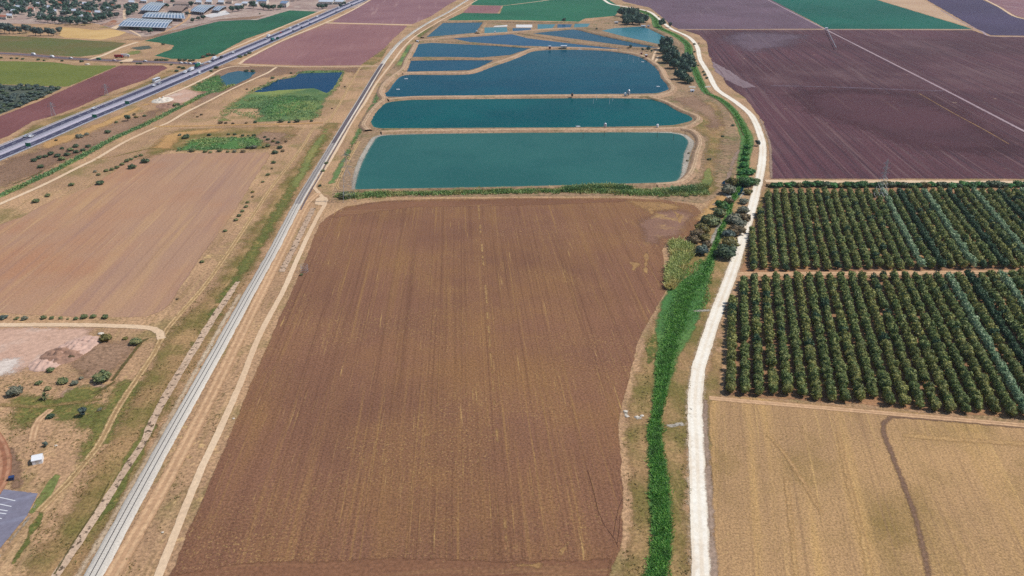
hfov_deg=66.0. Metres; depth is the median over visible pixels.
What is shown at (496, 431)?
straw patch
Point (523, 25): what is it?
concrete pad
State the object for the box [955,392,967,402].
orchard tree
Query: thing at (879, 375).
orchard tree
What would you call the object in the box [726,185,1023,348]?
orchard trees beyond
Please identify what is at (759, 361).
orchard tree
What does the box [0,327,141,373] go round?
dirt
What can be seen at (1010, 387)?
orchard tree
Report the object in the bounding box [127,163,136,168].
shrub
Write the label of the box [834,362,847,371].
orchard tree
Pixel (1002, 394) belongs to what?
orchard tree
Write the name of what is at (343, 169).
dirt path
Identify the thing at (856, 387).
orchard tree
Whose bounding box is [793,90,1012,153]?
field
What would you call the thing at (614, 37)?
dyke
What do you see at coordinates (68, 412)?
green grass
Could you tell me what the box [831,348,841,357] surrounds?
orchard tree
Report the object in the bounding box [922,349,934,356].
orchard tree
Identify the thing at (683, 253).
pale reeds
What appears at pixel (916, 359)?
orchard tree
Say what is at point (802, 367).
orchard tree
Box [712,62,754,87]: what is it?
dust patch
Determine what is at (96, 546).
dirt verge
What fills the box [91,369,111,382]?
shrub
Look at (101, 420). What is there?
green grass
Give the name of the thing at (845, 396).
orchard tree
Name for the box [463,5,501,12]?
field
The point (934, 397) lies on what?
orchard tree
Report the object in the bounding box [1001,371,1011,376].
orchard tree
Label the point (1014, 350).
orchard tree
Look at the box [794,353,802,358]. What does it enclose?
orchard tree
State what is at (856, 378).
orchard tree
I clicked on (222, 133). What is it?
golden grass
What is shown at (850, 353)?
orchard tree
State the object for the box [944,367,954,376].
orchard tree
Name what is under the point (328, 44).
field
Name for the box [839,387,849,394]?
orchard tree
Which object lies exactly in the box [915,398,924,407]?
orchard tree
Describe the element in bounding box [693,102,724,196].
dry grass
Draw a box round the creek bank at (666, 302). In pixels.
[641,11,753,575]
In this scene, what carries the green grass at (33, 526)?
on the dry grass at (48, 564)
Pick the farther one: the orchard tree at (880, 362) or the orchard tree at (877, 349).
the orchard tree at (877, 349)
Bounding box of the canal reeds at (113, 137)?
[0,84,233,197]
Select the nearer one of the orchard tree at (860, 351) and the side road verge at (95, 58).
the orchard tree at (860, 351)
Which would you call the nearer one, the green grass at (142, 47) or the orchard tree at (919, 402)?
the orchard tree at (919, 402)
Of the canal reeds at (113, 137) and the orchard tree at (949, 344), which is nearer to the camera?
the orchard tree at (949, 344)
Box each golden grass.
[16,71,174,136]
[42,95,163,147]
[140,126,298,158]
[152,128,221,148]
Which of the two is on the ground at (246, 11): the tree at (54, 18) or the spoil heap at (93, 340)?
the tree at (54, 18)
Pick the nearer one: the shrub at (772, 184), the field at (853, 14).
the shrub at (772, 184)
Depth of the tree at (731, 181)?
478.89 m
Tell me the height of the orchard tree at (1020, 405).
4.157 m
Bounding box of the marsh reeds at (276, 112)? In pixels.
[233,94,325,120]
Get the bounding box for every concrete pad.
[205,10,229,17]
[516,25,531,26]
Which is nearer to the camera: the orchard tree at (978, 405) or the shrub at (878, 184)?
the orchard tree at (978, 405)
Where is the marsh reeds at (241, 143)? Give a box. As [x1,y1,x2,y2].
[175,136,262,151]
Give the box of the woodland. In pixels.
[0,0,138,22]
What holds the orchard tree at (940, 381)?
on the orchard ground at (869, 399)
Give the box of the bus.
[152,77,159,81]
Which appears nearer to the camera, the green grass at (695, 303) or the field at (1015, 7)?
the green grass at (695, 303)
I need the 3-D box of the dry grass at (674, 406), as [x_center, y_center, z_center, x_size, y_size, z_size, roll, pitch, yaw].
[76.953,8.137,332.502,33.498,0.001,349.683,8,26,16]
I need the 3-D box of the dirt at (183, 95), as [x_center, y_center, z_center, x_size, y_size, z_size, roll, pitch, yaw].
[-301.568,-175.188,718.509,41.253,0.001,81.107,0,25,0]
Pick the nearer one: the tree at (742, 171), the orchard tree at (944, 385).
the orchard tree at (944, 385)
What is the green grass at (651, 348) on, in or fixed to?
on the creek bank at (666, 302)
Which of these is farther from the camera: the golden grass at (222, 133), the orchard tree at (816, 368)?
the golden grass at (222, 133)
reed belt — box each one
[333,185,709,199]
[561,181,635,191]
[661,183,710,194]
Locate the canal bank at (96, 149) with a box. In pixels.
[0,84,235,196]
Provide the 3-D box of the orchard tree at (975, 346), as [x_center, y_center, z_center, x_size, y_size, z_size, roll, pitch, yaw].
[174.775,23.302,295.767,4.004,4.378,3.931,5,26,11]
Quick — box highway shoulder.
[0,0,364,160]
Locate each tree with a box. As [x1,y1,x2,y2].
[0,23,5,31]
[3,23,12,33]
[9,26,15,33]
[15,26,21,33]
[21,24,28,30]
[29,27,36,35]
[35,27,42,34]
[42,15,49,20]
[43,27,50,35]
[50,16,57,21]
[65,18,73,24]
[77,407,86,414]
[92,15,100,20]
[106,12,113,18]
[248,1,255,7]
[616,7,626,14]
[622,17,631,24]
[624,6,637,14]
[626,13,637,23]
[635,17,644,24]
[639,14,648,20]
[658,18,665,24]
[658,36,673,46]
[660,43,677,53]
[661,52,672,62]
[665,48,679,58]
[669,58,681,67]
[673,69,686,77]
[676,55,688,62]
[677,62,692,71]
[680,73,688,82]
[682,52,696,60]
[683,58,696,66]
[684,76,693,83]
[686,235,700,242]
[689,229,704,236]
[694,222,710,232]
[694,245,709,253]
[698,232,710,240]
[701,240,711,247]
[702,214,721,225]
[711,207,726,216]
[713,244,737,258]
[714,200,728,209]
[720,184,736,193]
[720,235,740,246]
[721,229,736,236]
[724,197,733,202]
[725,177,738,184]
[725,212,740,222]
[725,369,735,376]
[725,374,735,381]
[725,382,735,392]
[726,354,735,361]
[726,359,736,368]
[726,365,736,373]
[727,224,746,234]
[727,341,737,348]
[727,349,736,355]
[733,219,746,226]
[737,169,745,174]
[737,206,750,212]
[738,176,755,185]
[738,198,748,203]
[738,356,750,364]
[738,374,750,383]
[739,161,748,167]
[739,346,749,354]
[739,361,750,369]
[740,156,749,160]
[740,213,750,220]
[740,343,749,348]
[740,351,749,358]
[740,370,749,377]
[740,379,749,386]
[740,382,750,393]
[743,167,755,174]
[743,188,752,193]
[752,340,761,344]
[752,344,762,351]
[752,355,762,361]
[752,359,762,364]
[752,362,762,370]
[752,374,764,383]
[753,178,760,184]
[753,365,763,374]
[753,379,762,388]
[755,384,764,395]
[765,346,775,353]
[765,357,777,367]
[766,370,777,376]
[768,372,779,380]
[768,377,778,385]
[768,383,777,393]
[779,350,788,355]
[779,353,790,361]
[780,361,789,370]
[780,369,792,379]
[781,371,793,384]
[781,379,792,387]
[781,383,793,395]
[790,340,801,347]
[792,344,801,350]
[792,350,801,355]
[793,360,802,368]
[793,371,806,381]
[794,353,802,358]
[795,364,805,371]
[795,377,805,382]
[797,381,806,389]
[797,384,808,395]
[804,345,815,354]
[805,350,815,357]
[805,354,816,362]
[807,363,814,370]
[808,360,816,365]
[808,365,819,373]
[808,370,818,379]
[809,375,819,382]
[809,379,821,387]
[810,382,821,392]
[811,389,821,399]
[816,343,828,350]
[818,350,828,358]
[820,354,830,362]
[820,360,830,368]
[820,365,833,374]
[822,373,832,379]
[825,379,834,388]
[825,384,835,390]
[827,388,836,400]
[830,341,838,346]
[830,345,840,352]
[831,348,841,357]
[832,354,844,363]
[832,358,844,366]
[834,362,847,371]
[835,367,846,375]
[836,372,847,381]
[838,378,848,387]
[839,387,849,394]
[839,391,850,400]
[843,341,854,351]
[844,349,854,354]
[845,351,855,359]
[847,355,856,360]
[847,358,856,365]
[848,361,859,369]
[848,364,858,374]
[849,369,860,378]
[850,376,861,384]
[852,384,865,393]
[855,341,867,347]
[855,387,865,400]
[856,343,866,352]
[856,348,866,357]
[858,352,868,361]
[860,356,869,362]
[860,360,870,368]
[862,373,872,381]
[863,368,874,376]
[865,376,876,384]
[865,381,876,388]
[866,385,878,396]
[867,339,877,345]
[869,346,882,355]
[872,355,881,362]
[874,359,883,367]
[876,365,885,369]
[876,370,889,380]
[877,379,891,389]
[879,375,890,380]
[880,339,892,350]
[881,386,892,392]
[882,389,892,398]
[883,349,894,357]
[884,393,895,404]
[886,354,894,359]
[887,358,899,368]
[889,365,897,371]
[890,369,900,376]
[892,372,900,381]
[893,340,904,348]
[894,346,904,354]
[894,381,904,388]
[896,384,908,393]
[898,353,906,361]
[899,393,911,405]
[900,361,910,369]
[904,367,916,375]
[904,369,918,381]
[906,341,917,348]
[908,380,919,391]
[909,345,920,355]
[910,385,920,394]
[912,356,920,365]
[912,390,924,400]
[914,358,925,364]
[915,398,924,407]
[916,362,927,371]
[917,367,926,376]
[918,372,929,381]
[919,339,930,351]
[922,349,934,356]
[922,381,935,389]
[923,351,935,358]
[924,386,934,392]
[925,354,938,364]
[926,391,935,399]
[928,361,937,369]
[928,395,938,401]
[930,365,941,373]
[930,398,941,410]
[932,341,945,350]
[932,369,943,376]
[933,375,943,381]
[934,345,945,354]
[935,378,947,387]
[938,352,950,362]
[938,383,948,389]
[938,388,948,395]
[940,391,952,400]
[941,361,952,370]
[942,394,954,404]
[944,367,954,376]
[945,400,957,411]
[946,369,957,378]
[947,342,955,350]
[949,348,959,356]
[949,378,959,387]
[951,352,958,359]
[951,383,962,391]
[952,355,964,364]
[953,387,963,395]
[955,361,964,369]
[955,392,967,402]
[956,364,967,373]
[956,395,970,406]
[958,341,969,349]
[960,344,973,355]
[960,371,973,379]
[961,402,971,412]
[962,349,974,360]
[962,376,974,385]
[964,380,976,389]
[966,386,974,394]
[967,356,977,365]
[968,389,982,398]
[969,362,980,369]
[970,394,983,404]
[971,366,980,375]
[972,344,982,350]
[974,346,985,357]
[974,371,988,384]
[975,401,983,410]
[977,351,987,362]
[978,355,989,364]
[978,378,989,387]
[979,383,990,391]
[981,359,992,369]
[981,386,993,397]
[984,340,993,350]
[984,364,994,373]
[986,396,998,406]
[987,347,996,353]
[987,369,997,375]
[988,372,997,382]
[989,351,999,356]
[990,354,999,361]
[990,403,1001,412]
[991,375,1002,384]
[993,381,1003,390]
[994,358,1002,365]
[994,385,1005,396]
[995,361,1005,370]
[997,343,1007,351]
[998,365,1008,374]
[998,392,1009,400]
[1000,396,1011,404]
[1001,346,1011,354]
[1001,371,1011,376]
[1002,349,1014,360]
[1002,374,1013,383]
[1002,398,1016,407]
[1005,377,1016,386]
[1005,404,1017,415]
[1007,383,1019,392]
[1008,359,1018,365]
[1009,341,1019,348]
[1009,362,1022,371]
[1011,366,1022,374]
[1011,387,1022,397]
[1012,346,1019,352]
[1013,392,1023,399]
[1014,349,1023,357]
[1014,371,1023,379]
[1015,395,1023,403]
[1017,375,1023,383]
[1017,401,1023,411]
[1018,354,1023,360]
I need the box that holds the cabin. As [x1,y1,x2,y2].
[31,453,43,464]
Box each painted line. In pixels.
[2,3,358,158]
[2,16,325,154]
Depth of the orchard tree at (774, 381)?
274.15 m
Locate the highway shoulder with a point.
(154, 94)
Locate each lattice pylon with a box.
[341,151,355,202]
[873,160,890,197]
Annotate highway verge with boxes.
[1,1,351,145]
[2,0,366,159]
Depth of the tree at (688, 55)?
851.16 m
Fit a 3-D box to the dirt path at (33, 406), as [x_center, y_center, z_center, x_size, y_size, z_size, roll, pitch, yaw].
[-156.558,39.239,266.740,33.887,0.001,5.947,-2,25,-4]
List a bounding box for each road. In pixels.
[0,53,207,65]
[0,432,11,493]
[154,0,476,575]
[604,0,766,575]
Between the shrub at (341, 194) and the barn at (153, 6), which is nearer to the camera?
the shrub at (341, 194)
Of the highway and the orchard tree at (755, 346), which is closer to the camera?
the orchard tree at (755, 346)
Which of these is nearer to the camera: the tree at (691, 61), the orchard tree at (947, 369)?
the orchard tree at (947, 369)
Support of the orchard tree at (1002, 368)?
on the orchard ground at (869, 399)
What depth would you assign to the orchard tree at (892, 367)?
283.04 m
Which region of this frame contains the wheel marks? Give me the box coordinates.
[587,470,617,546]
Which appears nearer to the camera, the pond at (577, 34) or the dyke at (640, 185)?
the dyke at (640, 185)
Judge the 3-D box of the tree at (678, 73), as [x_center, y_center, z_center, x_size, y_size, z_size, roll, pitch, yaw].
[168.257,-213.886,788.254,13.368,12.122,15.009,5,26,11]
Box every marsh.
[181,137,259,150]
[195,76,223,91]
[223,70,341,121]
[262,96,305,116]
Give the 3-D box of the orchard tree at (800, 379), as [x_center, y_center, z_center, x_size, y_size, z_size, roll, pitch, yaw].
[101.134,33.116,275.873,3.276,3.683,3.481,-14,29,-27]
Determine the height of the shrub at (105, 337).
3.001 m
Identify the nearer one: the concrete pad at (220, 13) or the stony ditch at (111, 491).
the stony ditch at (111, 491)
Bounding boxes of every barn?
[0,15,6,19]
[118,18,171,28]
[140,2,166,12]
[142,12,184,21]
[167,5,187,12]
[174,2,189,5]
[191,4,214,14]
[212,5,226,12]
[256,0,268,4]
[280,1,289,7]
[318,0,333,4]
[334,0,345,4]
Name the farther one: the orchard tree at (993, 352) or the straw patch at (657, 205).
the straw patch at (657, 205)
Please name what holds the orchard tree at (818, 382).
on the orchard ground at (869, 399)
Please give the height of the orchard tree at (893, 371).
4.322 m
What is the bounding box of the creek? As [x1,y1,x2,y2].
[706,93,743,135]
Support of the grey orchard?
on the field at (19, 91)
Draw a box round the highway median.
[0,0,361,154]
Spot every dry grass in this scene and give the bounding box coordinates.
[27,123,338,575]
[622,197,742,575]
[675,96,724,130]
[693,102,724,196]
[695,195,726,220]
[702,186,770,495]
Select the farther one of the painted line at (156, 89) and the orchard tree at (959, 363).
the painted line at (156, 89)
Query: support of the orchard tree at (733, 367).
on the orchard ground at (869, 399)
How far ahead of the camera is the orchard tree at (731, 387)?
271.69 m
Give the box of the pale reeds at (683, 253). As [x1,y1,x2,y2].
[662,236,696,289]
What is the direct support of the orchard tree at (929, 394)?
on the orchard ground at (869, 399)
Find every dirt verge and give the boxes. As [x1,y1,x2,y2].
[75,294,240,575]
[702,399,718,575]
[760,119,772,177]
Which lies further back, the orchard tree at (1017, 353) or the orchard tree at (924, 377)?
the orchard tree at (1017, 353)
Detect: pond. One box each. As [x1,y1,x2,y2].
[221,71,255,85]
[255,72,341,92]
[355,132,687,188]
[371,98,691,127]
[385,50,668,96]
[407,60,492,71]
[413,43,529,57]
[427,22,482,36]
[453,34,617,48]
[484,27,506,32]
[513,28,530,30]
[535,29,656,47]
[538,24,554,28]
[557,24,571,27]
[574,24,588,26]
[602,27,665,43]
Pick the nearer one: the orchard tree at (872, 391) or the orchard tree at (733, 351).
the orchard tree at (872, 391)
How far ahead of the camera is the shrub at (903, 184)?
476.68 m
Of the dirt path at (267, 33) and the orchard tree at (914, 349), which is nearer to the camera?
the orchard tree at (914, 349)
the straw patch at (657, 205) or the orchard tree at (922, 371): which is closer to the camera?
the orchard tree at (922, 371)
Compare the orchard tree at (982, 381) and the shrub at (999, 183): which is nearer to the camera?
the orchard tree at (982, 381)
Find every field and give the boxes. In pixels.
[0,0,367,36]
[0,35,124,56]
[0,61,115,86]
[0,65,166,138]
[0,85,61,113]
[0,152,269,317]
[59,27,125,39]
[145,10,315,58]
[169,198,700,575]
[175,557,611,575]
[243,23,405,65]
[333,0,455,23]
[333,199,626,217]
[361,47,387,65]
[449,0,619,21]
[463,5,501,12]
[623,0,822,28]
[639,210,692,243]
[685,30,1023,178]
[708,396,1023,575]
[723,32,802,51]
[773,0,970,28]
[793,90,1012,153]
[881,0,967,25]
[928,0,1023,35]
[988,0,1023,17]
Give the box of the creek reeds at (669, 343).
[641,275,707,575]
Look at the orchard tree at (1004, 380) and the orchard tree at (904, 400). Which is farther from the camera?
the orchard tree at (1004, 380)
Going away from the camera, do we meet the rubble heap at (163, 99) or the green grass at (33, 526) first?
the green grass at (33, 526)
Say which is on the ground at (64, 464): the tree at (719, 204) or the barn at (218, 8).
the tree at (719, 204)
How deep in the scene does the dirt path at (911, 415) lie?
262.79 m
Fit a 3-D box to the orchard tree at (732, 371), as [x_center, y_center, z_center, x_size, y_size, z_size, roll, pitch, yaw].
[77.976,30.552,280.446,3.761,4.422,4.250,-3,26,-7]
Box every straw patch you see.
[478,205,506,539]
[516,563,541,567]
[560,543,568,554]
[629,201,679,210]
[630,262,639,270]
[643,252,648,272]
[646,207,655,213]
[673,211,681,222]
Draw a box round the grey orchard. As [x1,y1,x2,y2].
[0,83,60,111]
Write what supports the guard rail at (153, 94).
on the highway shoulder
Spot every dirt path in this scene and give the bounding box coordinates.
[0,67,276,204]
[0,323,165,339]
[0,398,102,407]
[28,409,53,441]
[36,126,318,511]
[90,42,137,58]
[97,148,150,158]
[104,193,320,575]
[123,2,138,18]
[154,122,322,126]
[159,9,191,33]
[164,66,248,95]
[219,9,325,53]
[238,0,369,63]
[240,64,349,66]
[324,66,361,122]
[327,22,404,24]
[335,141,359,189]
[652,48,659,61]
[709,396,1023,426]
[737,270,1015,275]
[765,180,1022,183]
[767,434,823,514]
[768,0,1023,131]
[771,85,943,90]
[784,476,798,575]
[828,29,995,36]
[836,432,872,575]
[881,416,1023,575]
[902,433,1023,445]
[919,93,1008,143]
[986,0,1022,18]
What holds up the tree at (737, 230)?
on the ground at (64, 464)
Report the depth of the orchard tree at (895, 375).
277.05 m
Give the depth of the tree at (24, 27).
1088.67 m
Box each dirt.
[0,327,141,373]
[0,358,20,375]
[112,24,128,29]
[119,59,133,61]
[127,15,262,39]
[164,89,201,102]
[315,196,327,205]
[712,150,739,204]
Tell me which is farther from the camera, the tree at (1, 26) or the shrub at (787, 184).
the tree at (1, 26)
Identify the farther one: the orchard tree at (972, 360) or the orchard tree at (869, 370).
the orchard tree at (972, 360)
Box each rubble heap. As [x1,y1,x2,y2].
[151,96,173,102]
[156,102,183,108]
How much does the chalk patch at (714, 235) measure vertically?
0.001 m
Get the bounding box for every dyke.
[348,183,656,192]
[358,42,418,130]
[381,126,686,134]
[387,92,671,101]
[403,47,615,74]
[411,57,505,59]
[415,27,570,40]
[416,40,536,47]
[420,22,442,37]
[442,21,578,22]
[475,22,486,32]
[517,32,645,49]
[576,28,658,46]
[613,50,676,94]
[647,96,702,128]
[649,28,679,46]
[656,128,704,186]
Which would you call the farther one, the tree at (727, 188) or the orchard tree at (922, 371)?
the tree at (727, 188)
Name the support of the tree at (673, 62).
on the farm ground at (729, 145)
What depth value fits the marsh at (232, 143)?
566.80 m
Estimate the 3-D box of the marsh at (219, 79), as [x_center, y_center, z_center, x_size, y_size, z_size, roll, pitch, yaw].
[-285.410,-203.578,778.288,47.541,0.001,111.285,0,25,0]
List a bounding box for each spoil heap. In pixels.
[28,358,60,371]
[39,346,82,363]
[57,338,93,354]
[72,335,99,346]
[100,22,119,24]
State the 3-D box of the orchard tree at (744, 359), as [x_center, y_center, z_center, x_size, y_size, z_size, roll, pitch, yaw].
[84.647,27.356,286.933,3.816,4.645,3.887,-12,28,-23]
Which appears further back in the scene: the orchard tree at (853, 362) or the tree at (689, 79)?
the tree at (689, 79)
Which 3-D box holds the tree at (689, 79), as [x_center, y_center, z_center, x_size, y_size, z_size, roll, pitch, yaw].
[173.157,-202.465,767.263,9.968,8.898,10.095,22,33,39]
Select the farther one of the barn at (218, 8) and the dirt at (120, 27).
the barn at (218, 8)
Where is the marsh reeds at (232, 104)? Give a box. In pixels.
[215,96,255,117]
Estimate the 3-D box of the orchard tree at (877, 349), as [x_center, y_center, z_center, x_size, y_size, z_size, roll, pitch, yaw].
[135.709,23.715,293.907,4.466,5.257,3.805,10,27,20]
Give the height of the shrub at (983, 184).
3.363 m
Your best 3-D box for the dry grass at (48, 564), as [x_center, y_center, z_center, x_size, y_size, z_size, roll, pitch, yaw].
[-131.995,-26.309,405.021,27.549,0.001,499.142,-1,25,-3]
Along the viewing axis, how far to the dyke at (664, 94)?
709.82 m
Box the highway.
[0,0,365,159]
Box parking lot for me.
[0,489,37,547]
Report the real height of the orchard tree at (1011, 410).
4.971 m
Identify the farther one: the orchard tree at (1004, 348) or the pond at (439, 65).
the pond at (439, 65)
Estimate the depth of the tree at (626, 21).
1169.78 m
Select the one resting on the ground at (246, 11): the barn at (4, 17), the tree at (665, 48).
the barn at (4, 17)
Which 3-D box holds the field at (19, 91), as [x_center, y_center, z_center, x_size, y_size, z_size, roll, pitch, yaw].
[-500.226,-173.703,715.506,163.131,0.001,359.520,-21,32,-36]
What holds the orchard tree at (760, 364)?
on the orchard ground at (869, 399)
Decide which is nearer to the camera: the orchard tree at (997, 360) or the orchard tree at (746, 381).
the orchard tree at (746, 381)
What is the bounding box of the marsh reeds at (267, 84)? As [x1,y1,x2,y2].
[246,69,344,94]
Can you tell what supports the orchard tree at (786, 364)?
on the orchard ground at (869, 399)
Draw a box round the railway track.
[84,0,467,575]
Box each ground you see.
[0,0,1023,575]
[332,16,740,202]
[723,186,1023,418]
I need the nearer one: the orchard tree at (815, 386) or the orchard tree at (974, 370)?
the orchard tree at (815, 386)
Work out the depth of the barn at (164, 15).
1235.42 m
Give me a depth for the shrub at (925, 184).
476.05 m
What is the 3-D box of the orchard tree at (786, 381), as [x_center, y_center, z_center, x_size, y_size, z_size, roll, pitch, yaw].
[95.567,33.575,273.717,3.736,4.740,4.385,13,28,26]
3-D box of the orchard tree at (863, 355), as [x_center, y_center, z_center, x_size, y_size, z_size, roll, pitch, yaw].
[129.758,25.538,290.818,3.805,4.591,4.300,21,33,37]
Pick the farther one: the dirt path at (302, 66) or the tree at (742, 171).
the dirt path at (302, 66)
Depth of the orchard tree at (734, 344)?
296.85 m
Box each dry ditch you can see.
[54,481,109,573]
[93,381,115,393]
[112,338,148,379]
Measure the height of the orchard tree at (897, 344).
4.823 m
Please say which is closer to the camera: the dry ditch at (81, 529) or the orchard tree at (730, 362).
the dry ditch at (81, 529)
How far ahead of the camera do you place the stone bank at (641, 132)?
597.81 m
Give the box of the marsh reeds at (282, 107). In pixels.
[254,95,304,116]
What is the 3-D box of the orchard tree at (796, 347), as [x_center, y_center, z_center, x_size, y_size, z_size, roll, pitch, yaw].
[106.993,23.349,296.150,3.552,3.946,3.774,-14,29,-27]
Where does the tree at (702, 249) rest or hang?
on the dry grass at (674, 406)
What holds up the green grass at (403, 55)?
on the farm ground at (729, 145)
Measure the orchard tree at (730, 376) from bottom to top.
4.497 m
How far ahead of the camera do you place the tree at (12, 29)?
1083.67 m
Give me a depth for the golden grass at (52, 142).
600.65 m
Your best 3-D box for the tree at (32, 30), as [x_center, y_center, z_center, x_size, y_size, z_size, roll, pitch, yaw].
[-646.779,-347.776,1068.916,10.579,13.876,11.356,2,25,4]
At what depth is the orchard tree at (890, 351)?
292.70 m
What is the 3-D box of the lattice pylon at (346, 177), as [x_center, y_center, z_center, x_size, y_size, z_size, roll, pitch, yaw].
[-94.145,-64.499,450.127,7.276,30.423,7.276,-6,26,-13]
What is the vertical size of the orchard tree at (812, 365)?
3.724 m
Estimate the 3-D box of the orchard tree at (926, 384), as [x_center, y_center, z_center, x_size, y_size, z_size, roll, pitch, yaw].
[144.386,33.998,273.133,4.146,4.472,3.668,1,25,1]
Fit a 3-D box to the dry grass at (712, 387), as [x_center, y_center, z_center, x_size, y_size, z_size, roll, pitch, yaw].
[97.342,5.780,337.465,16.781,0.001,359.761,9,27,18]
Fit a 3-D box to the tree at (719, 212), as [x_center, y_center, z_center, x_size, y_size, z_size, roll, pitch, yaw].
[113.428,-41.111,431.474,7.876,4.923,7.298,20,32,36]
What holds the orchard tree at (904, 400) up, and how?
on the orchard ground at (869, 399)
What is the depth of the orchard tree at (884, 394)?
268.38 m
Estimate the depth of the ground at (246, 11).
1310.59 m
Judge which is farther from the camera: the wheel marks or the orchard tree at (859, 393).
the orchard tree at (859, 393)
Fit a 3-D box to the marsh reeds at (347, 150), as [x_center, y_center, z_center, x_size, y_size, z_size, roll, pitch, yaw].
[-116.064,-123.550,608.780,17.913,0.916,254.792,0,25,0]
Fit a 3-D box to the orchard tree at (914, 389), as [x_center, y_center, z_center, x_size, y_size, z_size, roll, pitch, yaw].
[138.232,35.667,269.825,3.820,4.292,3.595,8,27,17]
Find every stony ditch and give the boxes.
[51,281,239,575]
[279,208,315,271]
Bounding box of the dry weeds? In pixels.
[0,270,691,575]
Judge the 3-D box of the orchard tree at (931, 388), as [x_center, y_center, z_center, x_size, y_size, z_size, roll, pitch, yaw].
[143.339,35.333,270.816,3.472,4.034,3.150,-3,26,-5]
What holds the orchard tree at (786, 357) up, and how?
on the orchard ground at (869, 399)
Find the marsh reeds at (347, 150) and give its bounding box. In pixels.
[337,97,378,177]
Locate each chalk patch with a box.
[667,422,683,426]
[710,222,721,242]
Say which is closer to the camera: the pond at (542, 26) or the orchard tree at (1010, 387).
the orchard tree at (1010, 387)
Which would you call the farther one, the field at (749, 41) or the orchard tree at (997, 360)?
the field at (749, 41)
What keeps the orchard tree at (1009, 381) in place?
on the orchard ground at (869, 399)
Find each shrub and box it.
[5,385,24,395]
[45,413,55,418]
[46,367,53,372]
[56,377,68,383]
[70,380,78,384]
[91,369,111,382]
[98,333,111,341]
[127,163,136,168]
[129,337,141,344]
[140,158,149,162]
[339,191,350,197]
[768,182,777,186]
[783,182,792,186]
[801,180,812,186]
[813,180,823,185]
[823,181,832,186]
[829,182,838,187]
[842,181,852,186]
[850,181,858,187]
[856,181,866,186]
[874,182,883,186]
[880,180,890,186]
[888,182,897,186]
[901,182,908,186]
[921,181,930,186]
[941,182,949,186]
[947,182,957,187]
[959,180,968,186]
[967,181,976,187]
[980,182,989,186]
[986,180,996,186]
[993,180,1002,186]
[1012,180,1023,186]
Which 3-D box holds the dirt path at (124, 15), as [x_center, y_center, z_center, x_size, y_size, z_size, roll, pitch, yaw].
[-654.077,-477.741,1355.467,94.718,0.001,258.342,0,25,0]
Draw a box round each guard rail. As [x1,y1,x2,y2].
[0,0,352,144]
[1,0,359,151]
[1,2,361,159]
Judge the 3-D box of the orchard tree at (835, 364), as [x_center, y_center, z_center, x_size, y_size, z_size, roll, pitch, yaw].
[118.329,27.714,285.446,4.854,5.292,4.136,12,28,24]
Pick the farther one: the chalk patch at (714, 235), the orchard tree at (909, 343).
the chalk patch at (714, 235)
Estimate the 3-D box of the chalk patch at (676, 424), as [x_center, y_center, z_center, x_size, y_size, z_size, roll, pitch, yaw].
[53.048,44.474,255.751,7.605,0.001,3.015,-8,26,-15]
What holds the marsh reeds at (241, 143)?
on the marsh at (232, 143)
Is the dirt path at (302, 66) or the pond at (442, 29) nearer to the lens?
the dirt path at (302, 66)
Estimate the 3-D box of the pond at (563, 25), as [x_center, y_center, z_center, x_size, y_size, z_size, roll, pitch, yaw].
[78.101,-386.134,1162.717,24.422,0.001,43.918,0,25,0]
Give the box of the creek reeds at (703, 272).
[626,7,750,278]
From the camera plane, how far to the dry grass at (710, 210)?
445.28 m
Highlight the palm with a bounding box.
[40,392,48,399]
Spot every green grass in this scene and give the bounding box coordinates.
[7,395,103,429]
[12,512,42,563]
[29,474,59,512]
[51,385,104,408]
[77,379,141,461]
[99,418,156,519]
[127,51,139,54]
[132,46,150,49]
[190,136,326,345]
[292,129,327,186]
[328,93,377,183]
[397,44,411,64]
[416,27,432,36]
[645,334,658,363]
[657,262,708,330]
[702,168,712,184]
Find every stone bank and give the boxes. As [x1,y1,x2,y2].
[351,134,397,188]
[434,132,671,133]
[672,132,694,179]
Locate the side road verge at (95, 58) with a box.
[0,52,209,66]
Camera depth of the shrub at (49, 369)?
285.19 m
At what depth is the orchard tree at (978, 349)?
293.46 m
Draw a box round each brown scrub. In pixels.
[0,108,164,186]
[10,447,22,489]
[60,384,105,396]
[71,340,134,378]
[191,64,361,107]
[254,132,286,148]
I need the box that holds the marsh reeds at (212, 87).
[190,75,225,90]
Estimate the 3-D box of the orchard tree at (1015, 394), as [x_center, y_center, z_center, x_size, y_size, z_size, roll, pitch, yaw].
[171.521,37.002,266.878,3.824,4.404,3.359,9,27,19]
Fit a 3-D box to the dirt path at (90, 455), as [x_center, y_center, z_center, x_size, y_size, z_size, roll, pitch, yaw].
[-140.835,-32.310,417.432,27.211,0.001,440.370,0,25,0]

